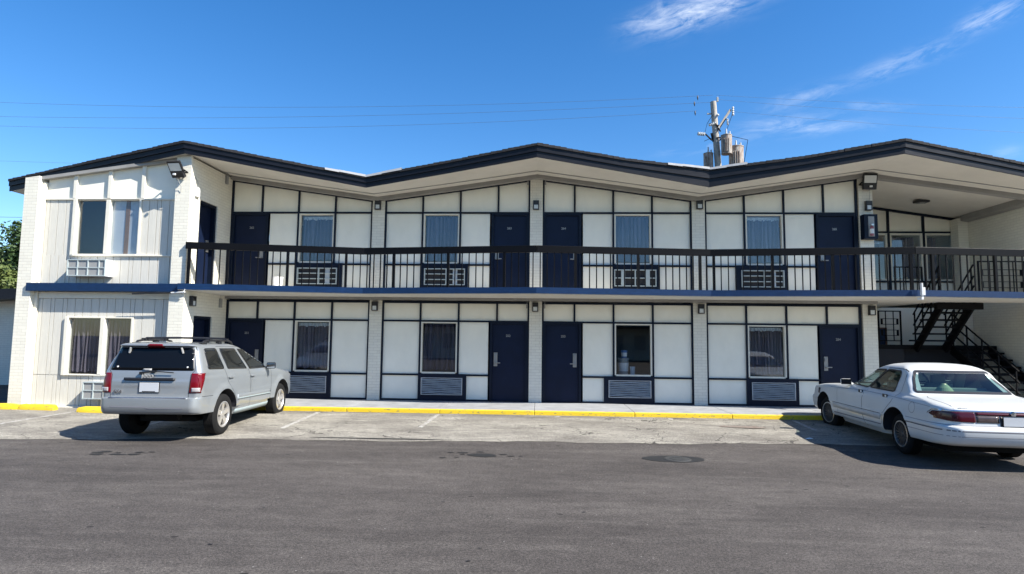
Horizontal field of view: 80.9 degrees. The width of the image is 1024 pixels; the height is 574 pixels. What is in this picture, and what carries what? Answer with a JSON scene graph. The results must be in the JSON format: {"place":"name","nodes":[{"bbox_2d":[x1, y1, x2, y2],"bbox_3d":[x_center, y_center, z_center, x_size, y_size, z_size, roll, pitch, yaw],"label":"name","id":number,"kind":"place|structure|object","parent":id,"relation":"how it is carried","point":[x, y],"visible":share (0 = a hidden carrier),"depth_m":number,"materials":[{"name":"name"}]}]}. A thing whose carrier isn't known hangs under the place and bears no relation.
{"place":"outdoors","nodes":[
{"label":"outdoors","id":0,"kind":"place"},
{"bbox_2d":[270,277,282,285],"bbox_3d":[-6.182,-0.097,15.783,0.322,0.335,0.331,0,-5,3],"label":"bucket","id":1,"kind":"object","parent":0,"point":[275,281],"visible":0.65,"depth_m":15.67,"materials":[{"name":"white paint"}]},
{"bbox_2d":[0,385,1023,573],"bbox_3d":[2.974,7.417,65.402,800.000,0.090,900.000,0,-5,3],"label":"ground","id":2,"kind":"structure","parent":0,"point":[369,507],"depth_m":6.58,"materials":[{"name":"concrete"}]},
{"bbox_2d":[0,288,16,384],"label":"neighbour building","id":3,"kind":"structure","parent":2,"relation":"on","point":[7,302],"depth_m":20.41,"materials":[{"name":"beige brick"}]},
{"bbox_2d":[0,255,17,288],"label":"leafy tree","id":4,"kind":"object","parent":2,"relation":"on","point":[8,279],"visible":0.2,"depth_m":34.07,"materials":[{"name":"green plant"}]},
{"bbox_2d":[0,220,21,282],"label":"oak tree","id":5,"kind":"object","parent":2,"relation":"on","point":[11,253],"visible":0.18,"depth_m":35.87,"materials":[{"name":"green plant"}]},
{"bbox_2d":[0,408,929,445],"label":"parking strip","id":6,"kind":"object","parent":2,"relation":"on","point":[248,424],"visible":0.59,"depth_m":11.95,"materials":[{"name":"concrete"}]},
{"bbox_2d":[0,403,20,409],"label":"wheel stop","id":7,"kind":"object","parent":6,"relation":"on","point":[11,406],"visible":0.95,"depth_m":13.90,"materials":[{"name":"yellow paint"}]},
{"bbox_2d":[18,403,57,410],"bbox_3d":[-10.979,2.777,13.916,0.900,0.129,0.177,0,-5,7],"label":"wheel stop","id":8,"kind":"object","parent":6,"relation":"on","point":[49,407],"visible":1,"depth_m":13.85,"materials":[{"name":"yellow paint"}]},
{"bbox_2d":[76,406,101,412],"bbox_3d":[-8.964,2.776,13.568,1.750,0.128,0.177,0,-5,5],"label":"wheel stop","id":9,"kind":"object","parent":6,"relation":"on","point":[90,409],"visible":0.32,"depth_m":13.54,"materials":[{"name":"yellow paint"}]},
{"bbox_2d":[101,337,289,434],"bbox_3d":[-6.228,1.947,12.568,2.140,1.793,4.744,1,-5,0],"label":"parked car","id":10,"kind":"object","parent":6,"relation":"on","point":[214,387],"visible":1,"depth_m":10.52,"materials":[{"name":"silver metal"}]},
{"bbox_2d":[320,437,443,439],"bbox_3d":[-2.396,2.740,10.864,2.661,0.001,0.094,0,-5,3],"label":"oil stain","id":11,"kind":"object","parent":6,"relation":"on","point":[382,438],"visible":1,"depth_m":10.86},
{"bbox_2d":[0,412,815,429],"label":"road markings","id":12,"kind":"object","parent":6,"relation":"on","point":[422,425],"visible":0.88,"depth_m":12.77,"materials":[{"name":"paint"}]},
{"bbox_2d":[720,425,765,427],"bbox_3d":[4.798,2.916,12.546,0.951,0.001,0.508,0,-6,3],"label":"parking line","id":13,"kind":"object","parent":6,"relation":"on","point":[743,426],"visible":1,"depth_m":12.53,"materials":[{"name":"white paint"}]},
{"bbox_2d":[813,362,1023,456],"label":"parked car","id":14,"kind":"object","parent":6,"relation":"on","point":[908,411],"visible":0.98,"depth_m":9.82,"materials":[{"name":"white paint"}]},
{"bbox_2d":[467,453,495,456],"bbox_3d":[-0.478,2.664,9.523,0.481,0.001,0.286,0,-5,3],"label":"oil stain","id":15,"kind":"object","parent":2,"relation":"on","point":[483,454],"visible":1,"depth_m":9.56,"materials":[{"name":"black liquid"}]},
{"bbox_2d":[78,451,924,573],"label":"oil drips","id":16,"kind":"object","parent":2,"relation":"on","point":[101,453],"visible":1,"depth_m":9.30,"materials":[{"name":"black liquid"}]},
{"bbox_2d":[7,138,1023,407],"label":"motel building","id":17,"kind":"structure","parent":2,"relation":"on","point":[139,218],"depth_m":15.72,"materials":[{"name":"paint"}]},
{"bbox_2d":[71,319,100,372],"bbox_3d":[-10.354,1.442,14.703,0.831,1.290,0.126,0,-5,3],"label":"curtain","id":18,"kind":"object","parent":17,"relation":"hanging from","point":[85,348],"visible":0.88,"depth_m":14.69,"materials":[{"name":"grey fabric"}]},
{"bbox_2d":[66,259,113,276],"bbox_3d":[-10.209,-0.452,14.547,0.950,0.400,0.300,0,-5,3],"label":"air conditioner","id":19,"kind":"object","parent":17,"relation":"attached to","point":[90,267],"visible":1,"depth_m":14.42,"materials":[{"name":"white paint"}]},
{"bbox_2d":[81,381,103,398],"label":"air conditioner","id":20,"kind":"object","parent":17,"relation":"attached to","point":[91,389],"visible":0.45,"depth_m":14.15,"materials":[{"name":"metal"}]},
{"bbox_2d":[60,317,133,375],"bbox_3d":[-10.008,1.433,14.549,1.700,1.410,0.155,0,-5,3],"label":"window","id":21,"kind":"structure","parent":17,"relation":"in","point":[102,351],"depth_m":14.53,"materials":[{"name":"white wood"}]},
{"bbox_2d":[69,199,142,254],"bbox_3d":[-9.964,-1.472,14.796,1.720,1.400,0.155,0,-5,3],"label":"window","id":22,"kind":"structure","parent":17,"relation":"in","point":[76,213],"depth_m":14.76,"materials":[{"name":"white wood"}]},
{"bbox_2d":[108,320,130,367],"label":"curtain","id":23,"kind":"object","parent":17,"relation":"hanging from","point":[120,333],"visible":0.51,"depth_m":14.67,"materials":[{"name":"grey fabric"}]},
{"bbox_2d":[132,289,184,293],"bbox_3d":[-8.404,0.112,14.299,1.310,0.143,0.050,0,-5,4],"label":"conduit","id":24,"kind":"object","parent":17,"relation":"attached to","point":[161,292],"visible":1,"depth_m":14.28,"materials":[{"name":"white plastic"}]},
{"bbox_2d":[166,160,187,185],"bbox_3d":[-8.071,-2.666,14.441,0.400,0.706,0.305,0,-5,11],"label":"floodlight","id":25,"kind":"object","parent":17,"relation":"attached to","point":[176,169],"visible":1,"depth_m":14.41,"materials":[{"name":"black plastic"}]},
{"bbox_2d":[189,296,196,305],"bbox_3d":[-7.765,0.342,14.613,0.098,0.245,0.156,0,-5,3],"label":"wall lamp","id":26,"kind":"object","parent":17,"relation":"attached to","point":[192,300],"visible":1,"depth_m":14.54,"materials":[{"name":"black plastic"}]},
{"bbox_2d":[195,177,199,197],"bbox_3d":[-7.758,-2.460,14.816,0.060,0.483,0.174,0,-5,3],"label":"junction box","id":27,"kind":"object","parent":17,"relation":"attached to","point":[197,191],"visible":1,"depth_m":14.77,"materials":[{"name":"white paint"}]},
{"bbox_2d":[192,316,210,342],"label":"door","id":28,"kind":"structure","parent":17,"relation":"in","point":[201,324],"depth_m":15.31,"materials":[{"name":"paint"}]},
{"bbox_2d":[196,200,216,283],"bbox_3d":[-7.880,-1.076,15.313,0.160,2.148,0.816,0,-5,3],"label":"door","id":29,"kind":"structure","parent":17,"relation":"in","point":[207,216],"depth_m":15.51,"materials":[{"name":"paint"}]},
{"bbox_2d":[219,298,222,307],"bbox_3d":[-7.726,0.303,15.902,0.060,0.483,0.149,0,-5,3],"label":"junction box","id":30,"kind":"object","parent":17,"relation":"attached to","point":[220,302],"visible":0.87,"depth_m":15.88,"materials":[{"name":"grey plastic"}]},
{"bbox_2d":[225,173,228,184],"bbox_3d":[-7.688,-3.015,16.184,0.060,0.483,0.149,0,-5,3],"label":"junction box","id":31,"kind":"object","parent":17,"relation":"attached to","point":[227,179],"visible":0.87,"depth_m":16.17,"materials":[{"name":"grey plastic"}]},
{"bbox_2d":[226,320,264,363],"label":"door","id":32,"kind":"structure","parent":17,"relation":"in","point":[248,335],"depth_m":16.23,"materials":[{"name":"paint"}]},
{"bbox_2d":[229,213,269,284],"bbox_3d":[-7.178,-0.963,16.424,1.005,2.106,0.142,0,-5,3],"label":"door","id":33,"kind":"structure","parent":17,"relation":"in","point":[247,228],"depth_m":16.44,"materials":[{"name":"paint"}]},
{"bbox_2d":[185,242,363,287],"bbox_3d":[-5.755,-0.530,14.672,4.161,1.001,0.070,1,-5,-9],"label":"balcony railing","id":34,"kind":"object","parent":17,"relation":"on","point":[228,247],"visible":1,"depth_m":14.64,"materials":[{"name":"metal"}]},
{"bbox_2d":[290,375,325,392],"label":"air conditioner","id":35,"kind":"object","parent":17,"relation":"attached to","point":[307,384],"visible":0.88,"depth_m":15.96,"materials":[{"name":"black metal"}]},
{"bbox_2d":[293,320,329,371],"bbox_3d":[-5.356,1.588,16.131,0.974,1.366,0.118,0,-5,3],"label":"window","id":36,"kind":"structure","parent":17,"relation":"in","point":[296,321],"depth_m":16.09,"materials":[{"name":"white metal"}]},
{"bbox_2d":[297,323,328,368],"bbox_3d":[-5.347,1.588,16.229,0.900,1.230,0.124,0,-5,3],"label":"curtain","id":37,"kind":"object","parent":17,"relation":"hanging from","point":[313,338],"visible":0.98,"depth_m":16.23,"materials":[{"name":"grey fabric"}]},
{"bbox_2d":[297,213,333,262],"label":"window","id":38,"kind":"structure","parent":17,"relation":"in","point":[301,214],"depth_m":16.36,"materials":[{"name":"white metal"}]},
{"bbox_2d":[296,268,336,283],"bbox_3d":[-5.256,-0.285,16.371,1.094,0.444,0.390,0,-5,3],"label":"air conditioner","id":39,"kind":"object","parent":17,"relation":"attached to","point":[320,271],"visible":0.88,"depth_m":16.23,"materials":[{"name":"black"}]},
{"bbox_2d":[303,217,332,260],"bbox_3d":[-5.314,-1.321,16.477,0.900,1.224,0.126,0,-5,3],"label":"curtain","id":40,"kind":"object","parent":17,"relation":"hanging from","point":[318,231],"visible":0.9,"depth_m":16.48,"materials":[{"name":"blue fabric"}]},
{"bbox_2d":[371,301,377,310],"bbox_3d":[-3.654,0.507,15.989,0.156,0.245,0.098,0,-5,3],"label":"wall lamp","id":41,"kind":"object","parent":17,"relation":"attached to","point":[374,305],"visible":1,"depth_m":15.95,"materials":[{"name":"black plastic"}]},
{"bbox_2d":[374,200,380,209],"bbox_3d":[-3.622,-2.213,16.221,0.156,0.245,0.098,0,-5,3],"label":"wall lamp","id":42,"kind":"object","parent":17,"relation":"attached to","point":[377,205],"visible":1,"depth_m":16.18,"materials":[{"name":"black plastic"}]},
{"bbox_2d":[420,322,457,373],"bbox_3d":[-1.936,1.613,15.965,0.974,1.366,0.118,0,-5,3],"label":"window","id":43,"kind":"structure","parent":17,"relation":"in","point":[421,352],"depth_m":15.90,"materials":[{"name":"white metal"}]},
{"bbox_2d":[423,324,455,370],"bbox_3d":[-1.921,1.608,16.064,0.949,1.240,0.126,0,-5,3],"label":"curtain","id":44,"kind":"object","parent":17,"relation":"hanging from","point":[439,346],"visible":0.94,"depth_m":16.06,"materials":[{"name":"grey fabric"}]},
{"bbox_2d":[421,377,461,394],"bbox_3d":[-1.847,2.623,15.936,1.094,0.444,0.335,0,-5,3],"label":"air conditioner","id":45,"kind":"object","parent":17,"relation":"attached to","point":[440,386],"visible":0.99,"depth_m":15.79,"materials":[{"name":"black metal"}]},
{"bbox_2d":[423,214,459,263],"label":"window","id":46,"kind":"structure","parent":17,"relation":"in","point":[424,228],"depth_m":16.18,"materials":[{"name":"blue glass"}]},
{"bbox_2d":[426,216,457,261],"bbox_3d":[-1.894,-1.301,16.312,0.900,1.234,0.126,0,-5,3],"label":"curtain","id":47,"kind":"object","parent":17,"relation":"hanging from","point":[442,231],"visible":0.77,"depth_m":16.32,"materials":[{"name":"blue fabric"}]},
{"bbox_2d":[424,268,464,284],"bbox_3d":[-1.795,-0.259,16.203,1.094,0.444,0.390,0,-5,3],"label":"air conditioner","id":48,"kind":"object","parent":17,"relation":"attached to","point":[444,271],"visible":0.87,"depth_m":16.06,"materials":[{"name":"black"}]},
{"bbox_2d":[364,245,536,287],"bbox_3d":[-1.556,-0.484,14.639,4.342,1.001,0.070,0,-5,10],"label":"balcony railing","id":49,"kind":"object","parent":17,"relation":"on","point":[455,250],"visible":1,"depth_m":14.62,"materials":[{"name":"metal"}]},
{"bbox_2d":[489,322,526,401],"bbox_3d":[-0.089,1.977,15.834,1.005,2.068,0.142,0,-5,3],"label":"door","id":50,"kind":"structure","parent":17,"relation":"in","point":[508,341],"depth_m":15.83,"materials":[{"name":"paint"}]},
{"bbox_2d":[491,214,527,286],"bbox_3d":[-0.056,-0.910,16.079,1.005,2.106,0.142,0,-5,3],"label":"door","id":51,"kind":"structure","parent":17,"relation":"in","point":[506,229],"depth_m":16.10,"materials":[{"name":"paint"}]},
{"bbox_2d":[532,302,537,311],"bbox_3d":[0.612,0.528,15.784,0.156,0.245,0.098,0,-5,3],"label":"wall lamp","id":52,"kind":"object","parent":17,"relation":"attached to","point":[534,306],"visible":1,"depth_m":15.74,"materials":[{"name":"white glass"}]},
{"bbox_2d":[533,200,538,209],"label":"wall lamp","id":53,"kind":"object","parent":17,"relation":"attached to","point":[535,204],"visible":1,"depth_m":15.97,"materials":[{"name":"black plastic"}]},
{"bbox_2d":[543,323,580,402],"bbox_3d":[1.310,1.987,15.766,1.001,2.068,0.142,0,-5,3],"label":"door","id":54,"kind":"structure","parent":17,"relation":"in","point":[562,341],"depth_m":15.77,"materials":[{"name":"paint"}]},
{"bbox_2d":[544,214,580,287],"bbox_3d":[1.343,-0.900,16.012,1.001,2.106,0.142,0,-5,3],"label":"door","id":55,"kind":"structure","parent":17,"relation":"in","point":[559,229],"depth_m":16.03,"materials":[{"name":"paint"}]},
{"bbox_2d":[537,245,709,289],"bbox_3d":[2.701,-0.453,14.432,4.238,1.001,0.070,1,-5,-4],"label":"balcony railing","id":56,"kind":"object","parent":17,"relation":"on","point":[638,252],"visible":1,"depth_m":14.43,"materials":[{"name":"metal"}]},
{"bbox_2d":[608,380,650,397],"bbox_3d":[3.060,2.659,15.699,1.094,0.444,0.335,0,-5,3],"label":"air conditioner","id":57,"kind":"object","parent":17,"relation":"attached to","point":[628,389],"visible":1,"depth_m":15.55,"materials":[{"name":"black"}]},
{"bbox_2d":[616,217,648,262],"bbox_3d":[3.210,-1.263,16.065,0.900,1.234,0.126,0,-5,3],"label":"curtain","id":58,"kind":"object","parent":17,"relation":"hanging from","point":[632,232],"visible":0.77,"depth_m":16.07,"materials":[{"name":"blue fabric"}]},
{"bbox_2d":[614,214,650,264],"bbox_3d":[3.202,-1.259,15.965,0.974,1.360,0.118,0,-5,3],"label":"window","id":59,"kind":"structure","parent":17,"relation":"in","point":[615,215],"depth_m":15.93,"materials":[{"name":"white metal"}]},
{"bbox_2d":[615,324,651,376],"bbox_3d":[3.168,1.650,15.718,0.974,1.366,0.118,0,-5,3],"label":"window","id":60,"kind":"structure","parent":17,"relation":"in","point":[631,375],"depth_m":15.66,"materials":[{"name":"white metal"}]},
{"bbox_2d":[614,269,656,286],"bbox_3d":[3.249,-0.222,15.959,1.094,0.444,0.390,0,-5,3],"label":"air conditioner","id":61,"kind":"object","parent":17,"relation":"attached to","point":[634,277],"visible":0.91,"depth_m":15.81,"materials":[{"name":"black"}]},
{"bbox_2d":[696,200,702,208],"bbox_3d":[4.938,-2.170,15.808,0.156,0.245,0.098,0,-5,3],"label":"wall lamp","id":62,"kind":"object","parent":17,"relation":"attached to","point":[699,204],"visible":1,"depth_m":15.76,"materials":[{"name":"black plastic"}]},
{"bbox_2d":[698,304,704,313],"bbox_3d":[4.906,0.570,15.575,0.156,0.245,0.098,0,-5,3],"label":"wall lamp","id":63,"kind":"object","parent":17,"relation":"attached to","point":[701,308],"visible":1,"depth_m":15.53,"materials":[{"name":"black plastic"}]},
{"bbox_2d":[741,270,784,287],"bbox_3d":[6.535,-0.198,15.800,1.094,0.444,0.390,0,-5,3],"label":"air conditioner","id":64,"kind":"object","parent":17,"relation":"attached to","point":[761,275],"visible":0.81,"depth_m":15.66,"materials":[{"name":"black"}]},
{"bbox_2d":[747,217,780,262],"bbox_3d":[6.630,-1.233,15.899,0.900,1.224,0.126,0,-5,3],"label":"curtain","id":65,"kind":"object","parent":17,"relation":"hanging from","point":[762,233],"visible":0.86,"depth_m":15.90,"materials":[{"name":"blue fabric"}]},
{"bbox_2d":[745,214,783,265],"bbox_3d":[6.621,-1.234,15.800,0.974,1.360,0.118,0,-5,3],"label":"window","id":66,"kind":"structure","parent":17,"relation":"in","point":[781,215],"depth_m":15.76,"materials":[{"name":"blue glass"}]},
{"bbox_2d":[749,328,782,374],"bbox_3d":[6.597,1.676,15.652,0.900,1.230,0.126,0,-5,3],"label":"curtain","id":67,"kind":"object","parent":17,"relation":"hanging from","point":[765,345],"visible":0.96,"depth_m":15.64,"materials":[{"name":"grey fabric"}]},
{"bbox_2d":[748,325,786,378],"bbox_3d":[6.588,1.676,15.552,0.974,1.366,0.118,0,-5,3],"label":"window","id":68,"kind":"structure","parent":17,"relation":"in","point":[784,326],"depth_m":15.51,"materials":[{"name":"white metal"}]},
{"bbox_2d":[752,382,795,400],"bbox_3d":[6.710,2.686,15.522,1.094,0.444,0.335,0,-5,3],"label":"air conditioner","id":69,"kind":"object","parent":17,"relation":"attached to","point":[772,391],"visible":0.97,"depth_m":15.38,"materials":[{"name":"black"}]},
{"bbox_2d":[710,247,914,289],"bbox_3d":[7.056,-0.421,14.221,4.536,1.001,0.070,0,-5,9],"label":"balcony railing","id":70,"kind":"object","parent":17,"relation":"on","point":[832,252],"visible":1,"depth_m":14.18,"materials":[{"name":"metal"}]},
{"bbox_2d":[814,214,857,289],"bbox_3d":[8.458,-0.848,15.667,1.025,2.106,0.142,0,-5,3],"label":"door","id":71,"kind":"structure","parent":17,"relation":"in","point":[830,230],"depth_m":15.68,"materials":[{"name":"paint"}]},
{"bbox_2d":[817,326,861,383],"bbox_3d":[8.425,2.040,15.421,1.025,2.068,0.142,0,-5,3],"label":"door","id":72,"kind":"structure","parent":17,"relation":"in","point":[839,352],"depth_m":15.45,"materials":[{"name":"paint"}]},
{"bbox_2d":[859,173,877,198],"bbox_3d":[9.243,-2.565,15.550,0.400,0.730,0.238,0,-5,3],"label":"floodlight","id":73,"kind":"object","parent":17,"relation":"attached to","point":[869,182],"visible":1,"depth_m":15.49,"materials":[{"name":"black plastic"}]},
{"bbox_2d":[864,201,872,210],"bbox_3d":[9.252,-2.109,15.586,0.156,0.245,0.098,0,-5,3],"label":"wall lamp","id":74,"kind":"object","parent":17,"relation":"attached to","point":[868,205],"visible":1,"depth_m":15.54,"materials":[{"name":"black plastic"}]},
{"bbox_2d":[860,214,877,239],"bbox_3d":[9.208,-1.544,15.485,0.340,0.640,0.205,0,-5,3],"label":"extinguisher cabinet","id":75,"kind":"object","parent":17,"relation":"attached to","point":[867,221],"visible":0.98,"depth_m":15.40,"materials":[{"name":"metal"}]},
{"bbox_2d":[868,216,874,235],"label":"door window","id":76,"kind":"structure","parent":75,"relation":"in","point":[870,218],"depth_m":15.39,"materials":[{"name":"clear glass"}]},
{"bbox_2d":[870,224,873,235],"bbox_3d":[9.202,-1.464,15.358,0.101,0.300,0.098,-3,-6,40],"label":"fire extinguisher","id":77,"kind":"object","parent":75,"relation":"in","point":[871,230],"visible":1,"depth_m":15.32,"materials":[{"name":"red metal"}]},
{"bbox_2d":[868,306,875,314],"bbox_3d":[9.201,0.601,15.357,0.156,0.245,0.098,0,-5,3],"label":"wall lamp","id":78,"kind":"object","parent":17,"relation":"attached to","point":[871,310],"visible":1,"depth_m":15.31,"materials":[{"name":"black plastic"}]},
{"bbox_2d":[876,233,888,280],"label":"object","id":79,"kind":"structure","parent":17,"relation":"in","point":[884,235],"depth_m":18.33,"materials":[{"name":"white metal"}]},
{"bbox_2d":[880,328,887,344],"bbox_3d":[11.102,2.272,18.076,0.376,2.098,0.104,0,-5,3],"label":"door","id":80,"kind":"structure","parent":17,"relation":"in","point":[884,333],"depth_m":18.11,"materials":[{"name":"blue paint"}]},
{"bbox_2d":[891,237,915,278],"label":"curtain","id":81,"kind":"object","parent":17,"relation":"hanging from","point":[903,242],"visible":0.49,"depth_m":18.40,"materials":[{"name":"grey fabric"}]},
{"bbox_2d":[890,233,924,280],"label":"window","id":82,"kind":"structure","parent":17,"relation":"in","point":[920,240],"depth_m":18.29,"materials":[{"name":"white metal"}]},
{"bbox_2d":[917,283,925,299],"bbox_3d":[9.334,0.102,13.696,0.100,0.380,0.160,0,-5,3],"label":"pipe bracket","id":83,"kind":"object","parent":17,"relation":"attached to","point":[922,291],"visible":1,"depth_m":13.64,"materials":[{"name":"white metal"}]},
{"bbox_2d":[913,199,929,203],"bbox_3d":[11.650,-2.426,17.097,0.340,0.085,0.240,0,-5,3],"label":"ceiling light","id":84,"kind":"object","parent":17,"relation":"attached to","point":[921,201],"visible":1,"depth_m":17.00,"materials":[{"name":"black plastic"}]},
{"bbox_2d":[927,237,936,277],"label":"curtain","id":85,"kind":"object","parent":17,"relation":"hanging from","point":[931,242],"visible":0.41,"depth_m":18.37,"materials":[{"name":"grey fabric"}]},
{"bbox_2d":[925,233,952,280],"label":"window","id":86,"kind":"structure","parent":17,"relation":"in","point":[926,234],"depth_m":18.27,"materials":[{"name":"white metal"}]},
{"bbox_2d":[915,247,1023,291],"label":"balcony railing","id":87,"kind":"object","parent":17,"relation":"on","point":[967,252],"visible":1,"depth_m":13.95,"materials":[{"name":"metal"}]},
{"bbox_2d":[250,406,822,419],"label":"kerb","id":88,"kind":"structure","parent":2,"relation":"on","point":[570,413],"depth_m":13.85,"materials":[{"name":"yellow paint"}]},
{"bbox_2d":[264,398,820,414],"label":"walkway","id":89,"kind":"structure","parent":2,"relation":"on","point":[657,408],"depth_m":14.71,"materials":[{"name":"paint"}]},
{"bbox_2d":[877,261,1023,397],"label":"staircase","id":90,"kind":"structure","parent":89,"relation":"on","point":[947,351],"depth_m":16.43,"materials":[{"name":"black metal"}]},
{"bbox_2d":[642,456,703,461],"bbox_3d":[2.523,2.684,9.410,0.971,0.012,0.532,0,-5,3],"label":"manhole cover","id":91,"kind":"object","parent":2,"relation":"on","point":[675,458],"visible":1,"depth_m":9.39,"materials":[{"name":"metal"}]},
{"bbox_2d":[697,97,747,166],"bbox_3d":[9.776,-2.367,27.639,2.326,13.208,0.566,0,-5,3],"label":"utility pole","id":92,"kind":"object","parent":2,"relation":"on","point":[715,137],"visible":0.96,"depth_m":28.03,"materials":[{"name":"grey wood"}]},
{"bbox_2d":[0,102,709,117],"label":"power line","id":93,"kind":"object","parent":92,"relation":"attached to","point":[375,115],"visible":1,"depth_m":29.02,"materials":[{"name":"black metal"}]},
{"bbox_2d":[703,147,712,166],"bbox_3d":[9.248,-5.954,28.244,0.462,1.230,0.715,-2,-5,27],"label":"transformer","id":94,"kind":"object","parent":92,"relation":"attached to","point":[707,158],"visible":0.66,"depth_m":27.97,"materials":[{"name":"paint"}]},
{"bbox_2d":[721,129,731,155],"bbox_3d":[9.922,-6.695,27.749,0.504,1.200,0.748,-2,-6,29],"label":"transformer","id":95,"kind":"object","parent":92,"relation":"attached to","point":[726,144],"visible":1,"depth_m":27.47,"materials":[{"name":"paint"}]},
{"bbox_2d":[729,140,743,163],"bbox_3d":[10.426,-6.100,28.135,0.711,1.530,0.858,3,-6,-29],"label":"transformer","id":96,"kind":"object","parent":92,"relation":"attached to","point":[736,155],"visible":0.58,"depth_m":27.78,"materials":[{"name":"paint"}]},
{"bbox_2d":[716,99,1023,118],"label":"power line","id":97,"kind":"object","parent":92,"relation":"attached to","point":[867,110],"visible":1,"depth_m":27.91,"materials":[{"name":"black metal"}]},
{"bbox_2d":[720,95,1023,107],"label":"power line","id":98,"kind":"object","parent":92,"relation":"attached to","point":[861,102],"visible":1,"depth_m":27.95,"materials":[{"name":"black metal"}]},
{"bbox_2d":[731,111,1023,132],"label":"power line","id":99,"kind":"object","parent":92,"relation":"attached to","point":[873,123],"visible":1,"depth_m":27.84,"materials":[{"name":"black metal"}]},
{"bbox_2d":[0,0,1023,247],"label":"sky","id":100,"kind":"structure","parent":0,"point":[280,64],"materials":[{"name":"blue"}]},
{"bbox_2d":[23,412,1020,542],"bbox_3d":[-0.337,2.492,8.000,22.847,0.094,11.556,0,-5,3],"label":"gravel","id":101,"kind":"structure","parent":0,"point":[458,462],"depth_m":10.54,"materials":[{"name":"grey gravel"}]},
{"bbox_2d":[617,358,628,373],"bbox_3d":[2.990,2.124,16.137,0.307,0.440,0.307,0,-5,3],"label":"paint pail","id":102,"kind":"object","parent":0,"point":[623,364],"visible":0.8,"depth_m":16.02,"materials":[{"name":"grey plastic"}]},
{"bbox_2d":[621,350,626,357],"bbox_3d":[3.012,1.803,16.143,0.180,0.200,0.180,0,-5,3],"label":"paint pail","id":103,"kind":"object","parent":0,"point":[623,353],"visible":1,"depth_m":16.07,"materials":[{"name":"white plastic"}]},
{"bbox_2d":[630,366,634,374],"bbox_3d":[3.227,2.238,16.096,0.148,0.210,0.148,0,-5,3],"label":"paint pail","id":104,"kind":"object","parent":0,"point":[632,369],"visible":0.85,"depth_m":16.04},
{"bbox_3d":[8.757,-8.923,28.342,0.061,0.221,0.070,0,-5,3],"label":"line clamp","id":105,"kind":"object","parent":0,"visible":0},
{"bbox_2d":[1,95,708,106],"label":"power line","id":106,"kind":"object","parent":105,"relation":"attached to","point":[370,106],"visible":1,"depth_m":28.93,"materials":[{"name":"black metal"}]},
{"bbox_3d":[8.623,-8.185,28.285,0.061,0.221,0.070,0,-5,3],"label":"line clamp","id":107,"kind":"object","parent":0,"visible":0},
{"bbox_2d":[16,111,687,128],"bbox_3d":[-8.947,-8.069,29.115,35.345,0.732,0.013,0,-5,3],"label":"power line","id":108,"kind":"object","parent":107,"relation":"attached to","point":[346,126],"visible":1,"depth_m":29.14,"materials":[{"name":"black metal"}]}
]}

